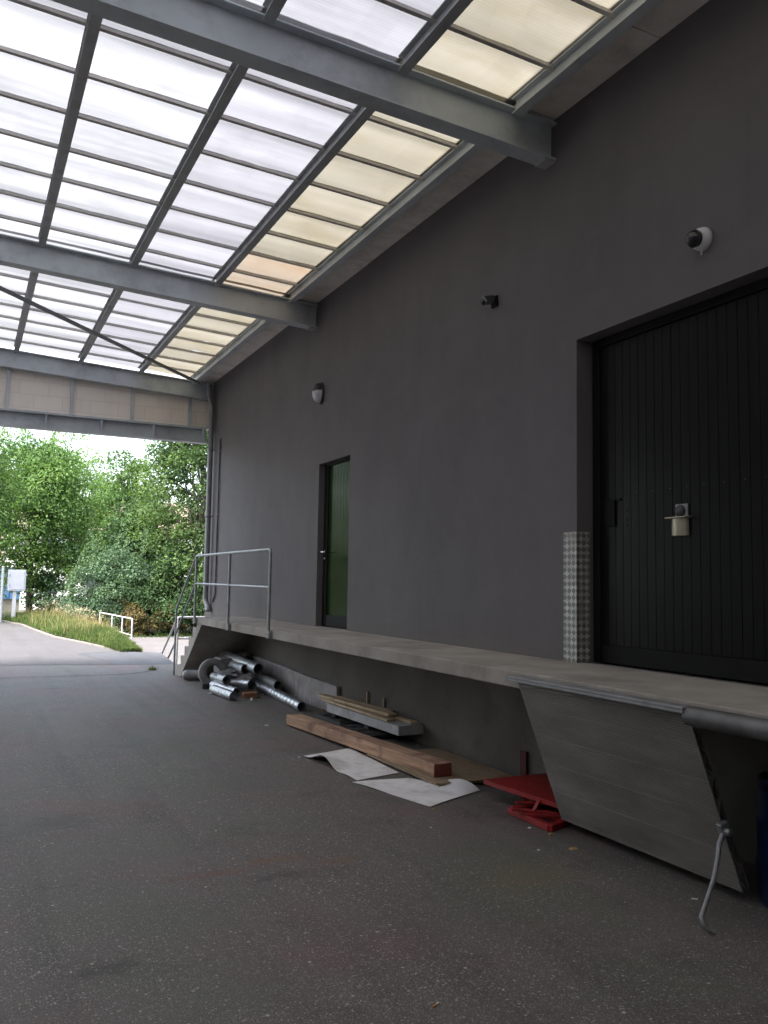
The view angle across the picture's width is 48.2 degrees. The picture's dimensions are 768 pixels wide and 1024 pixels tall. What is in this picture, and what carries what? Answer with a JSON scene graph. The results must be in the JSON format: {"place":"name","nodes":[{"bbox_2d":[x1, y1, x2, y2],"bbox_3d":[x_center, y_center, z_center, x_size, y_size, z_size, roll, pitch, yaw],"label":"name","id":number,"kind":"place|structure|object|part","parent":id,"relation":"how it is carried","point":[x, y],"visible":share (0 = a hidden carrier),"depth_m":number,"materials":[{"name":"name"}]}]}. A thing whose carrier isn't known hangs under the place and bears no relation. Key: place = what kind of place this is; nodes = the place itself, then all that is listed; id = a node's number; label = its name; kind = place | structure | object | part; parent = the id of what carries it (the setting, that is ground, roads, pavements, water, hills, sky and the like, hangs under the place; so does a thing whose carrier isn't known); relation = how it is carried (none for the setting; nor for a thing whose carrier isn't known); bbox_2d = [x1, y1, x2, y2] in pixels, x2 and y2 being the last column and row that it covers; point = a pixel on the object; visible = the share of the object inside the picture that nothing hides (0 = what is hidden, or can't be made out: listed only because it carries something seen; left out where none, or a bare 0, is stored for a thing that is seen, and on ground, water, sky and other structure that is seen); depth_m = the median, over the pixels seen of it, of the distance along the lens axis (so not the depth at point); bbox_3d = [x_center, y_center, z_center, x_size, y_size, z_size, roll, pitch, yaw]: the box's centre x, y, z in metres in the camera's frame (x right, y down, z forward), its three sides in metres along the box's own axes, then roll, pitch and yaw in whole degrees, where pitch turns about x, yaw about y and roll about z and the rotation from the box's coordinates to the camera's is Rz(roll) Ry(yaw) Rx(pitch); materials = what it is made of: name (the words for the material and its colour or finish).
{"place":"outdoors","nodes":[
{"label":"outdoors","id":0,"kind":"place"},
{"bbox_2d":[0,569,19,620],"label":"blue container","id":1,"kind":"object","parent":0,"point":[7,602],"visible":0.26,"depth_m":41.61,"materials":[{"name":"paint"}]},
{"bbox_2d":[0,622,116,664],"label":"road","id":2,"kind":"structure","parent":0,"point":[21,645],"depth_m":19.84,"materials":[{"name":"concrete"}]},
{"bbox_2d":[2,610,190,651],"bbox_3d":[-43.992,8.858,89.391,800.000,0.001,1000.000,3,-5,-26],"label":"ground","id":3,"kind":"structure","parent":0,"point":[77,639],"depth_m":36.07,"materials":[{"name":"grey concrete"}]},
{"bbox_2d":[7,570,25,621],"bbox_3d":[-13.742,3.183,32.065,0.620,2.045,0.310,3,-5,-26],"label":"sign","id":4,"kind":"object","parent":3,"relation":"on","point":[16,581],"visible":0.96,"depth_m":31.99,"materials":[{"name":"metal"}]},
{"bbox_3d":[-13.664,2.544,32.003,0.500,0.690,0.014,3,-5,-26],"label":"door","id":5,"kind":"part","parent":4,"relation":"part of","materials":[{"name":"white metal"}]},
{"bbox_2d":[0,427,56,543],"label":"leafy tree","id":6,"kind":"object","parent":3,"relation":"on","point":[4,459],"visible":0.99,"depth_m":32.45,"materials":[{"name":"green plant"}]},
{"bbox_2d":[16,560,82,613],"bbox_3d":[-14.814,3.446,38.231,2.698,4.083,2.760,-3,-6,36],"label":"leafy tree","id":7,"kind":"object","parent":3,"relation":"on","point":[43,585],"visible":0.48,"depth_m":37.73,"materials":[{"name":"green plant"}]},
{"bbox_2d":[0,427,122,625],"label":"leafy tree","id":8,"kind":"object","parent":3,"relation":"on","point":[57,510],"visible":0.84,"depth_m":37.43,"materials":[{"name":"green plant"}]},
{"bbox_2d":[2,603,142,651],"bbox_3d":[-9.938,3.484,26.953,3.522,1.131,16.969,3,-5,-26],"label":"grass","id":9,"kind":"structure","parent":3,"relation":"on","point":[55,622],"depth_m":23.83,"materials":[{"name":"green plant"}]},
{"bbox_2d":[41,599,103,618],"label":"flower heads","id":10,"kind":"object","parent":9,"relation":"on","point":[81,609],"visible":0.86,"depth_m":27.40,"materials":[{"name":"beige plant"}]},
{"bbox_2d":[30,445,126,595],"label":"leafy tree","id":11,"kind":"object","parent":3,"relation":"on","point":[90,461],"visible":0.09,"depth_m":46.41,"materials":[{"name":"green plant"}]},
{"bbox_2d":[29,519,177,635],"bbox_3d":[-10.247,2.701,32.878,5.852,4.806,4.065,1,-5,1],"label":"shrub","id":12,"kind":"object","parent":3,"relation":"on","point":[98,571],"visible":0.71,"depth_m":32.07,"materials":[{"name":"green plant"}]},
{"bbox_2d":[99,612,132,640],"bbox_3d":[-8.267,3.635,26.316,0.042,0.971,4.946,4,-5,-28],"label":"guard rail","id":13,"kind":"object","parent":3,"relation":"on","point":[122,622],"visible":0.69,"depth_m":25.33,"materials":[{"name":"white metal"}]},
{"bbox_2d":[79,440,184,607],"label":"leafy tree","id":14,"kind":"object","parent":3,"relation":"on","point":[122,477],"visible":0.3,"depth_m":44.27,"materials":[{"name":"green plant"}]},
{"bbox_2d":[71,627,192,639],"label":"grass","id":15,"kind":"structure","parent":3,"relation":"on","point":[187,634],"depth_m":31.39,"materials":[{"name":"green plant"}]},
{"bbox_2d":[79,472,187,623],"bbox_3d":[-10.212,1.557,35.687,4.504,6.935,4.449,3,-5,-26],"label":"leafy tree","id":16,"kind":"object","parent":3,"relation":"on","point":[111,537],"visible":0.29,"depth_m":35.26,"materials":[{"name":"green plant"}]},
{"bbox_2d":[94,517,204,635],"bbox_3d":[-8.384,2.730,32.967,5.413,5.238,4.649,3,-5,-26],"label":"shrub","id":17,"kind":"object","parent":3,"relation":"on","point":[147,592],"visible":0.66,"depth_m":32.22,"materials":[{"name":"green plant"}]},
{"bbox_2d":[117,598,189,636],"bbox_3d":[-8.416,3.756,31.843,2.115,1.970,2.682,-3,-6,42],"label":"shrub","id":18,"kind":"object","parent":3,"relation":"on","point":[135,614],"visible":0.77,"depth_m":31.33,"materials":[{"name":"green plant"}]},
{"bbox_2d":[125,374,207,626],"bbox_3d":[-7.005,-0.786,33.706,6.751,11.368,6.973,1,-5,4],"label":"leafy tree","id":19,"kind":"object","parent":3,"relation":"on","point":[176,461],"visible":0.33,"depth_m":32.96,"materials":[{"name":"green plant"}]},
{"bbox_2d":[162,480,204,536],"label":"leafy tree","id":20,"kind":"object","parent":3,"relation":"on","point":[191,490],"visible":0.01,"depth_m":43.16,"materials":[{"name":"green plant"}]},
{"bbox_2d":[0,321,206,566],"label":"sky","id":21,"kind":"structure","parent":0,"point":[103,443],"materials":[{"name":"white"}]},
{"bbox_2d":[6,499,205,609],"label":"house","id":22,"kind":"structure","parent":0,"point":[23,602],"depth_m":58.16,"materials":[{"name":"white tile"}]},
{"bbox_2d":[85,576,99,591],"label":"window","id":23,"kind":"structure","parent":22,"relation":"in","point":[92,583],"depth_m":58.92,"materials":[{"name":"grey glass"}]},
{"bbox_2d":[124,636,190,663],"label":"pavement","id":24,"kind":"structure","parent":0,"point":[156,644],"depth_m":27.45,"materials":[{"name":"grey concrete"}]},
{"bbox_2d":[161,616,204,664],"bbox_3d":[-4.201,2.962,19.423,1.518,1.299,2.335,3,-5,-26],"label":"stair rail","id":25,"kind":"object","parent":24,"relation":"on","point":[172,648],"visible":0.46,"depth_m":18.20,"materials":[{"name":"metal"}]},
{"bbox_2d":[201,683,209,688],"bbox_3d":[-2.682,2.675,13.220,0.240,0.084,0.140,3,-5,-20],"label":"wood block","id":26,"kind":"object","parent":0,"point":[205,686],"depth_m":13.14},
{"bbox_2d":[0,622,767,1023],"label":"yard","id":27,"kind":"structure","parent":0,"point":[298,886],"depth_m":4.59,"materials":[{"name":"grey asphalt"}]},
{"bbox_2d":[0,566,4,621],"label":"white post","id":28,"kind":"object","parent":27,"relation":"on","point":[2,586],"visible":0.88,"depth_m":31.86,"materials":[{"name":"white metal"}]},
{"bbox_2d":[2,620,120,651],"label":"kerb","id":29,"kind":"structure","parent":27,"relation":"on","point":[54,636],"depth_m":23.59,"materials":[{"name":"concrete"}]},
{"bbox_2d":[81,652,172,663],"bbox_3d":[-5.384,3.080,18.154,1.770,0.001,3.170,3,-5,-26],"label":"asphalt patch","id":30,"kind":"object","parent":27,"relation":"on","point":[136,658],"visible":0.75,"depth_m":18.17,"materials":[{"name":"grey asphalt"}]},
{"bbox_2d":[182,670,198,679],"bbox_3d":[-3.218,2.709,14.275,0.285,0.171,0.172,3,-5,-19],"label":"duct end cap","id":31,"kind":"object","parent":27,"relation":"on","point":[189,674],"visible":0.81,"depth_m":14.21,"materials":[{"name":"metal"}]},
{"bbox_2d":[198,658,226,682],"bbox_3d":[-2.691,2.522,13.497,0.438,0.449,0.199,3,-5,-19],"label":"insulation ring","id":32,"kind":"object","parent":27,"relation":"on","point":[205,665],"visible":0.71,"depth_m":13.42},
{"bbox_2d":[209,685,236,700],"bbox_3d":[-2.304,2.582,12.279,0.136,0.136,0.871,4,-5,-29],"label":"spiral duct","id":33,"kind":"object","parent":27,"relation":"on","point":[222,692],"visible":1,"depth_m":12.15,"materials":[{"name":"metal"}]},
{"bbox_2d":[209,681,239,695],"bbox_3d":[-2.371,2.620,12.762,0.136,0.138,0.945,4,-6,-32],"label":"spiral duct","id":34,"kind":"object","parent":27,"relation":"on","point":[236,690],"visible":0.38,"depth_m":12.58,"materials":[{"name":"metal"}]},
{"bbox_2d":[210,672,230,684],"bbox_3d":[-2.480,2.517,12.996,0.142,0.152,0.764,3,-5,-26],"label":"spiral duct","id":35,"kind":"object","parent":34,"relation":"on","point":[218,678],"visible":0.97,"depth_m":12.85,"materials":[{"name":"metal"}]},
{"bbox_2d":[212,668,236,675],"bbox_3d":[-2.364,2.440,13.012,0.311,0.100,0.390,5,-7,-43],"label":"sheet scrap","id":36,"kind":"object","parent":35,"relation":"on","point":[229,671],"visible":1,"depth_m":13.06,"materials":[{"name":"metal"}]},
{"bbox_2d":[222,679,255,689],"bbox_3d":[-2.175,2.573,12.846,0.650,0.173,0.236,-2,-6,32],"label":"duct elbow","id":37,"kind":"object","parent":34,"relation":"on","point":[242,683],"visible":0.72,"depth_m":12.79,"materials":[{"name":"silver metal"}]},
{"bbox_2d":[228,661,249,673],"bbox_3d":[-2.372,2.445,13.640,0.150,0.175,1.354,3,-5,-24],"label":"spiral duct","id":38,"kind":"object","parent":37,"relation":"on","point":[234,665],"visible":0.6,"depth_m":13.29,"materials":[{"name":"metal"}]},
{"bbox_2d":[219,651,263,673],"bbox_3d":[-2.292,2.372,13.646,0.170,0.215,1.984,3,-5,-26],"label":"spiral duct","id":39,"kind":"object","parent":38,"relation":"on","point":[254,667],"visible":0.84,"depth_m":13.14,"materials":[{"name":"metal"}]},
{"bbox_2d":[235,652,253,660],"bbox_3d":[-2.362,2.417,14.356,0.144,0.164,0.884,3,-5,-24],"label":"spiral duct","id":40,"kind":"object","parent":39,"relation":"on","point":[243,654],"visible":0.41,"depth_m":14.16,"materials":[{"name":"metal"}]},
{"bbox_2d":[241,691,256,697],"bbox_3d":[-1.929,2.619,12.309,0.200,0.070,0.180,2,-5,-17],"label":"wood offcut","id":41,"kind":"object","parent":27,"relation":"on","point":[250,694],"visible":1,"depth_m":12.23,"materials":[{"name":"brown wood"}]},
{"bbox_2d":[251,678,305,710],"bbox_3d":[-1.562,2.595,12.296,0.136,0.138,2.759,3,-5,-21],"label":"spiral duct","id":42,"kind":"object","parent":27,"relation":"on","point":[288,700],"visible":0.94,"depth_m":11.82,"materials":[{"name":"metal"}]},
{"bbox_2d":[257,673,281,688],"bbox_3d":[-1.708,2.513,12.789,0.124,0.134,1.056,3,-5,-21],"label":"spiral duct","id":43,"kind":"object","parent":42,"relation":"on","point":[269,681],"visible":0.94,"depth_m":12.61,"materials":[{"name":"metal"}]},
{"bbox_2d":[317,713,361,725],"bbox_3d":[-0.500,2.483,10.313,0.370,0.056,0.750,3,-5,-26],"label":"rubber mat","id":44,"kind":"object","parent":27,"relation":"on","point":[330,718],"visible":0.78,"depth_m":10.16,"materials":[{"name":"black rubber"}]},
{"bbox_3d":[-0.479,2.429,10.311,0.280,0.034,0.120,3,-5,-26],"label":"bearer block","id":45,"kind":"object","parent":44,"relation":"on","visible":0},
{"bbox_2d":[327,703,423,735],"bbox_3d":[-0.135,2.308,9.652,0.324,0.100,1.810,3,-5,-28],"label":"white profile","id":46,"kind":"object","parent":45,"relation":"on","point":[398,728],"visible":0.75,"depth_m":9.14,"materials":[{"name":"grey concrete"}]},
{"bbox_2d":[321,698,394,721],"bbox_3d":[-0.331,2.254,9.839,0.100,0.028,1.780,3,-5,-27],"label":"plank","id":47,"kind":"object","parent":46,"relation":"on","point":[376,715],"visible":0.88,"depth_m":9.59,"materials":[{"name":"brown wood"}]},
{"bbox_2d":[318,694,396,715],"bbox_3d":[-0.343,2.229,9.963,0.105,0.030,1.792,4,-6,-29],"label":"plank","id":48,"kind":"object","parent":47,"relation":"on","point":[360,705],"visible":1,"depth_m":9.82,"materials":[{"name":"brown wood"}]},
{"bbox_2d":[384,715,416,723],"bbox_3d":[-0.161,2.253,9.794,0.076,0.028,1.953,4,-5,-29],"label":"plank","id":49,"kind":"object","parent":46,"relation":"on","point":[404,719],"visible":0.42,"depth_m":9.07,"materials":[{"name":"brown wood"}]},
{"bbox_2d":[336,696,392,711],"bbox_3d":[-0.246,2.244,10.049,0.060,0.026,1.283,4,-5,-30],"label":"plank","id":50,"kind":"object","parent":49,"relation":"on","point":[365,703],"visible":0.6,"depth_m":9.99,"materials":[{"name":"brown wood"}]},
{"bbox_2d":[305,748,397,780],"bbox_3d":[-0.308,2.265,7.895,0.580,0.087,1.320,3,-5,-26],"label":"white sheet","id":51,"kind":"object","parent":27,"relation":"on","point":[354,764],"visible":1,"depth_m":7.76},
{"bbox_2d":[366,692,368,703],"bbox_3d":[-0.196,2.310,10.125,0.023,0.379,0.022,3,-5,-26],"label":"stake","id":52,"kind":"object","parent":27,"relation":"on","point":[367,697],"visible":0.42,"depth_m":10.13,"materials":[{"name":"brown wood"}]},
{"bbox_2d":[286,714,451,776],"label":"timber beam","id":53,"kind":"structure","parent":27,"relation":"on","point":[429,765],"depth_m":8.12,"materials":[{"name":"brown wood"}]},
{"bbox_2d":[340,724,401,739],"bbox_3d":[-0.149,2.417,9.486,0.410,0.061,0.750,3,-5,-26],"label":"rubber mat","id":54,"kind":"object","parent":27,"relation":"on","point":[376,733],"visible":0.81,"depth_m":9.28,"materials":[{"name":"black rubber"}]},
{"bbox_2d":[364,725,376,728],"bbox_3d":[-0.070,2.366,9.478,0.280,0.034,0.120,3,-5,-26],"label":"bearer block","id":55,"kind":"object","parent":54,"relation":"on","point":[367,727],"depth_m":9.39,"materials":[{"name":"black"}]},
{"bbox_2d":[354,778,478,806],"bbox_3d":[0.190,2.205,6.954,0.939,0.065,0.698,-3,-6,38],"label":"white sheet","id":56,"kind":"object","parent":27,"relation":"on","point":[423,792],"visible":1,"depth_m":6.91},
{"bbox_2d":[366,754,482,786],"bbox_3d":[0.473,2.294,7.763,0.750,0.010,1.400,3,-5,-26],"label":"chipboard sheet","id":57,"kind":"object","parent":27,"relation":"on","point":[438,785],"visible":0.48,"depth_m":7.27,"materials":[{"name":"brown wood"}]},
{"bbox_2d":[368,754,438,784],"bbox_3d":[0.478,2.284,7.760,0.765,0.010,1.310,3,-5,-26],"label":"chipboard sheet","id":58,"kind":"object","parent":57,"relation":"on","point":[415,774],"visible":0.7,"depth_m":7.50,"materials":[{"name":"brown wood"}]},
{"bbox_2d":[381,748,513,784],"bbox_3d":[0.498,2.270,7.721,0.725,0.010,1.340,3,-5,-26],"label":"chipboard sheet","id":59,"kind":"object","parent":58,"relation":"on","point":[463,768],"visible":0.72,"depth_m":7.48,"materials":[{"name":"brown wood"}]},
{"bbox_2d":[177,617,767,741],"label":"loading platform","id":60,"kind":"structure","parent":27,"relation":"on","point":[736,709],"depth_m":6.43,"materials":[{"name":"concrete"}]},
{"bbox_2d":[173,548,271,674],"bbox_3d":[-2.535,1.648,12.836,0.055,2.074,5.174,3,-5,-26],"label":"platform handrail","id":61,"kind":"object","parent":60,"relation":"attached to","point":[228,625],"visible":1,"depth_m":12.22,"materials":[{"name":"metal"}]},
{"bbox_2d":[505,675,748,933],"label":"dock ramp","id":62,"kind":"structure","parent":60,"relation":"attached to","point":[635,772],"depth_m":4.99,"materials":[{"name":"metal"}]},
{"bbox_2d":[205,0,767,864],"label":"warehouse","id":63,"kind":"structure","parent":27,"relation":"on","point":[451,460],"depth_m":7.20,"materials":[{"name":"grey paint"}]},
{"bbox_2d":[203,384,214,611],"bbox_3d":[-3.369,-0.298,16.640,0.165,4.443,0.324,6,-7,-44],"label":"downpipe","id":64,"kind":"object","parent":63,"relation":"attached to","point":[208,516],"visible":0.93,"depth_m":16.63,"materials":[{"name":"metal"}]},
{"bbox_2d":[211,439,220,601],"bbox_3d":[-3.188,0.162,16.334,0.040,3.103,0.235,3,-5,-26],"label":"conduit","id":65,"kind":"object","parent":63,"relation":"attached to","point":[217,518],"visible":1,"depth_m":16.24,"materials":[{"name":"grey metal"}]},
{"bbox_2d":[312,382,323,403],"bbox_3d":[-0.917,-1.634,11.765,0.141,0.304,0.196,3,-5,-26],"label":"bulkhead lamp","id":66,"kind":"object","parent":63,"relation":"attached to","point":[318,392],"visible":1,"depth_m":11.71,"materials":[{"name":"plastic"}]},
{"bbox_2d":[320,461,349,628],"bbox_3d":[-0.601,0.422,11.217,0.136,2.153,0.985,3,-5,-26],"label":"door","id":67,"kind":"structure","parent":63,"relation":"in","point":[339,490],"depth_m":11.26,"materials":[{"name":"green paint"}]},
{"bbox_2d":[0,0,708,401],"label":"canopy roof","id":68,"kind":"structure","parent":63,"relation":"attached to","point":[198,194],"depth_m":7.99,"materials":[{"name":"grey metal"}]},
{"bbox_2d":[480,295,497,307],"bbox_3d":[0.970,-1.950,7.940,0.152,0.105,0.100,2,-5,-12],"label":"motion sensor","id":69,"kind":"object","parent":63,"relation":"attached to","point":[492,300],"visible":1,"depth_m":7.92,"materials":[{"name":"plastic"}]},
{"bbox_2d":[564,532,589,662],"bbox_3d":[1.522,0.667,6.780,0.130,1.014,0.163,3,-5,-26],"label":"corner guard","id":70,"kind":"object","parent":63,"relation":"attached to","point":[576,597],"visible":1,"depth_m":6.72,"materials":[{"name":"metal"}]},
{"bbox_2d":[593,278,767,684],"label":"loading door","id":71,"kind":"structure","parent":63,"relation":"in","point":[680,398],"depth_m":5.93,"materials":[{"name":"black paint"}]},
{"bbox_2d":[686,227,712,254],"bbox_3d":[2.067,-1.795,5.667,0.146,0.186,0.157,3,-5,-26],"label":"dome camera","id":72,"kind":"object","parent":63,"relation":"attached to","point":[699,239],"visible":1,"depth_m":5.63,"materials":[{"name":"white plastic"}]},
{"bbox_2d":[520,750,527,775],"bbox_3d":[1.187,2.159,7.297,0.020,0.254,0.090,3,-5,-26],"label":"red board","id":73,"kind":"object","parent":27,"relation":"on","point":[523,762],"visible":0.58,"depth_m":7.28,"materials":[{"name":"paint"}]},
{"bbox_2d":[483,773,570,831],"bbox_3d":[1.232,2.124,6.267,0.732,0.152,1.110,3,-5,-26],"label":"red trestle","id":74,"kind":"object","parent":27,"relation":"on","point":[537,788],"visible":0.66,"depth_m":6.23,"materials":[{"name":"paint"}]},
{"bbox_2d":[755,771,767,906],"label":"barrel","id":75,"kind":"object","parent":27,"relation":"on","point":[761,816],"visible":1,"depth_m":4.53,"materials":[{"name":"blue plastic"}]},
{"bbox_3d":[-9.038,-1.365,3.520,0.299,6.500,20.066,3,-5,-26],"label":"side wall","id":76,"kind":"object","parent":27,"relation":"on","visible":0},
{"bbox_2d":[0,368,208,444],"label":"panel","id":77,"kind":"object","parent":76,"relation":"attached to","point":[33,401],"visible":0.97,"depth_m":16.20,"materials":[{"name":"grey metal"}]},
{"bbox_3d":[-2.604,2.684,13.871,0.195,0.176,0.328,3,-5,-26],"label":"support block","id":78,"kind":"object","parent":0,"visible":0},
{"bbox_2d":[214,657,231,671],"bbox_3d":[-2.600,2.474,13.889,0.200,0.240,0.360,4,-5,-29],"label":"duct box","id":79,"kind":"object","parent":78,"relation":"on","point":[226,660],"visible":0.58,"depth_m":13.76,"materials":[{"name":"silver metal"}]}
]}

